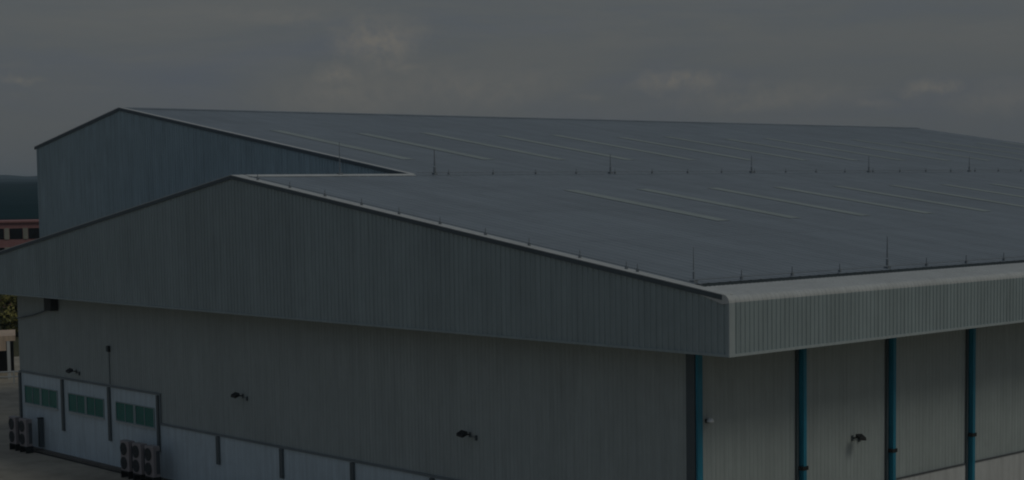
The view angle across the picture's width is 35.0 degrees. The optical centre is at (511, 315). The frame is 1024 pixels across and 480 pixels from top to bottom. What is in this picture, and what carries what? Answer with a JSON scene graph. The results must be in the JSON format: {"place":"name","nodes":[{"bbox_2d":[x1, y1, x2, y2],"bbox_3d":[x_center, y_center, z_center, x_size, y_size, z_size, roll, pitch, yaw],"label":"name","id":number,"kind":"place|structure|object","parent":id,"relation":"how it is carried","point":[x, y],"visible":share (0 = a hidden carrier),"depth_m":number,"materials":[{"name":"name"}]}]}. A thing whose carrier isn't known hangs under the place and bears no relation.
{"place":"outdoors","nodes":[
{"label":"outdoors","id":0,"kind":"place"},
{"bbox_2d":[0,330,14,378],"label":"open shed","id":1,"kind":"structure","parent":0,"point":[7,338],"depth_m":147.42,"materials":[{"name":"beige"}]},
{"bbox_2d":[0,308,18,356],"bbox_3d":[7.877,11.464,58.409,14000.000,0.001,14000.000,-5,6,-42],"label":"ground","id":2,"kind":"structure","parent":0,"point":[16,347],"depth_m":176.91,"materials":[{"name":"grey concrete"}]},
{"bbox_2d":[0,294,18,336],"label":"broadleaf tree","id":3,"kind":"object","parent":2,"relation":"on","point":[8,320],"visible":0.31,"depth_m":186.04,"materials":[{"name":"green plant"}]},
{"bbox_2d":[0,175,38,219],"bbox_3d":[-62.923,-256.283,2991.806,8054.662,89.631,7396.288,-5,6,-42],"label":"hills","id":4,"kind":"structure","parent":0,"point":[18,197],"depth_m":694.18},
{"bbox_2d":[0,219,39,304],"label":"office block","id":5,"kind":"structure","parent":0,"point":[13,233],"depth_m":238.91,"materials":[{"name":"red brick"}]},
{"bbox_2d":[0,229,3,238],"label":"window","id":6,"kind":"structure","parent":5,"relation":"in","point":[1,230],"depth_m":238.26,"materials":[{"name":"black glass"}]},
{"bbox_2d":[10,228,22,238],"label":"window","id":7,"kind":"structure","parent":5,"relation":"in","point":[15,233],"depth_m":238.84,"materials":[{"name":"black glass"}]},
{"bbox_2d":[28,228,39,238],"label":"window","id":8,"kind":"structure","parent":5,"relation":"in","point":[33,232],"depth_m":239.54,"materials":[{"name":"black glass"}]},
{"bbox_2d":[0,356,132,479],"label":"yard","id":9,"kind":"structure","parent":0,"point":[16,465],"depth_m":98.06,"materials":[{"name":"concrete"}]},
{"bbox_2d":[0,371,18,383],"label":"railing","id":10,"kind":"object","parent":9,"relation":"on","point":[13,376],"visible":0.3,"depth_m":140.31,"materials":[{"name":"white metal"}]},
{"bbox_2d":[8,415,20,450],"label":"air conditioner","id":11,"kind":"object","parent":9,"relation":"on","point":[14,432],"visible":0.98,"depth_m":103.08,"materials":[{"name":"metal"}]},
{"bbox_2d":[19,418,33,453],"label":"air conditioner","id":12,"kind":"object","parent":9,"relation":"on","point":[25,436],"visible":1,"depth_m":101.97,"materials":[{"name":"metal"}]},
{"bbox_2d":[34,451,120,473],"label":"drain","id":13,"kind":"object","parent":9,"relation":"on","point":[78,462],"depth_m":98.16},
{"bbox_2d":[34,447,170,479],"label":"kerb","id":14,"kind":"structure","parent":9,"relation":"on","point":[91,462],"depth_m":98.57,"materials":[{"name":"concrete"}]},
{"bbox_2d":[120,439,134,478],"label":"air conditioner","id":15,"kind":"object","parent":9,"relation":"on","point":[126,461],"visible":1,"depth_m":92.17,"materials":[{"name":"metal"}]},
{"bbox_2d":[132,442,146,479],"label":"air conditioner","id":16,"kind":"object","parent":9,"relation":"on","point":[138,450],"visible":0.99,"depth_m":91.14,"materials":[{"name":"metal"}]},
{"bbox_2d":[144,445,160,479],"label":"air conditioner","id":17,"kind":"object","parent":9,"relation":"on","point":[152,461],"visible":1,"depth_m":90.10,"materials":[{"name":"metal"}]},
{"bbox_2d":[0,172,1023,479],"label":"factory hall","id":18,"kind":"structure","parent":9,"relation":"on","point":[330,336],"depth_m":74.08,"materials":[{"name":"metal"}]},
{"bbox_2d":[37,417,43,446],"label":"cable riser","id":19,"kind":"object","parent":18,"relation":"attached to","point":[40,434],"visible":1,"depth_m":102.58,"materials":[{"name":"grey metal"}]},
{"bbox_2d":[23,385,58,409],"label":"window","id":20,"kind":"structure","parent":18,"relation":"in","point":[34,396],"depth_m":102.62,"materials":[{"name":"glass"}]},
{"bbox_2d":[66,368,79,374],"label":"floodlight","id":21,"kind":"object","parent":18,"relation":"attached to","point":[69,370],"visible":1,"depth_m":98.59,"materials":[{"name":"black metal"}]},
{"bbox_2d":[67,393,104,419],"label":"window","id":22,"kind":"structure","parent":18,"relation":"in","point":[89,406],"depth_m":98.12,"materials":[{"name":"glass"}]},
{"bbox_2d":[114,401,155,429],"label":"window","id":23,"kind":"structure","parent":18,"relation":"in","point":[126,413],"depth_m":93.64,"materials":[{"name":"glass"}]},
{"bbox_2d":[231,392,247,400],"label":"floodlight","id":24,"kind":"object","parent":18,"relation":"attached to","point":[235,395],"visible":1,"depth_m":84.62,"materials":[{"name":"black metal"}]},
{"bbox_2d":[337,142,342,174],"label":"lightning rod","id":25,"kind":"object","parent":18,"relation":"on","point":[339,162],"visible":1,"depth_m":85.61,"materials":[{"name":"metal"}]},
{"bbox_2d":[456,430,476,440],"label":"floodlight","id":26,"kind":"object","parent":18,"relation":"attached to","point":[461,433],"visible":1,"depth_m":70.92,"materials":[{"name":"black metal"}]},
{"bbox_2d":[243,174,701,284],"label":"lightning conductor","id":27,"kind":"object","parent":18,"relation":"attached to","point":[529,243],"visible":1,"depth_m":67.47,"materials":[{"name":"metal"}]},
{"bbox_2d":[689,247,697,282],"bbox_3d":[6.719,-1.832,60.025,0.220,1.350,0.220,-5,6,-42],"label":"lightning rod","id":28,"kind":"object","parent":18,"relation":"on","point":[695,281],"visible":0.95,"depth_m":60.00,"materials":[{"name":"metal"}]},
{"bbox_2d":[705,418,713,422],"bbox_3d":[7.509,3.998,61.550,0.300,0.200,0.350,-5,6,-42],"label":"wall lamp","id":29,"kind":"object","parent":18,"relation":"attached to","point":[709,420],"visible":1,"depth_m":61.45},
{"bbox_2d":[852,434,865,441],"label":"floodlight","id":30,"kind":"object","parent":18,"relation":"attached to","point":[860,437],"visible":1,"depth_m":67.49,"materials":[{"name":"black metal"}]},
{"bbox_2d":[695,253,1023,279],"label":"lightning conductor","id":31,"kind":"object","parent":18,"relation":"on","point":[839,269],"visible":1,"depth_m":65.86,"materials":[{"name":"metal"}]},
{"bbox_2d":[883,236,890,268],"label":"lightning rod","id":32,"kind":"object","parent":18,"relation":"on","point":[887,263],"visible":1,"depth_m":68.02,"materials":[{"name":"metal"}]},
{"bbox_2d":[34,107,1023,302],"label":"warehouse hall","id":33,"kind":"structure","parent":9,"relation":"on","point":[118,159],"depth_m":115.26,"materials":[{"name":"metal"}]},
{"bbox_2d":[432,150,437,174],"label":"lightning rod","id":34,"kind":"object","parent":33,"relation":"on","point":[434,169],"visible":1,"depth_m":89.81,"materials":[{"name":"metal"}]},
{"bbox_2d":[417,168,1021,173],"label":"lightning conductor","id":35,"kind":"object","parent":33,"relation":"attached to","point":[687,171],"visible":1,"depth_m":102.23,"materials":[{"name":"metal"}]},
{"bbox_2d":[0,0,1023,175],"label":"sky","id":36,"kind":"structure","parent":0,"point":[950,66],"materials":[{"name":"grey"}]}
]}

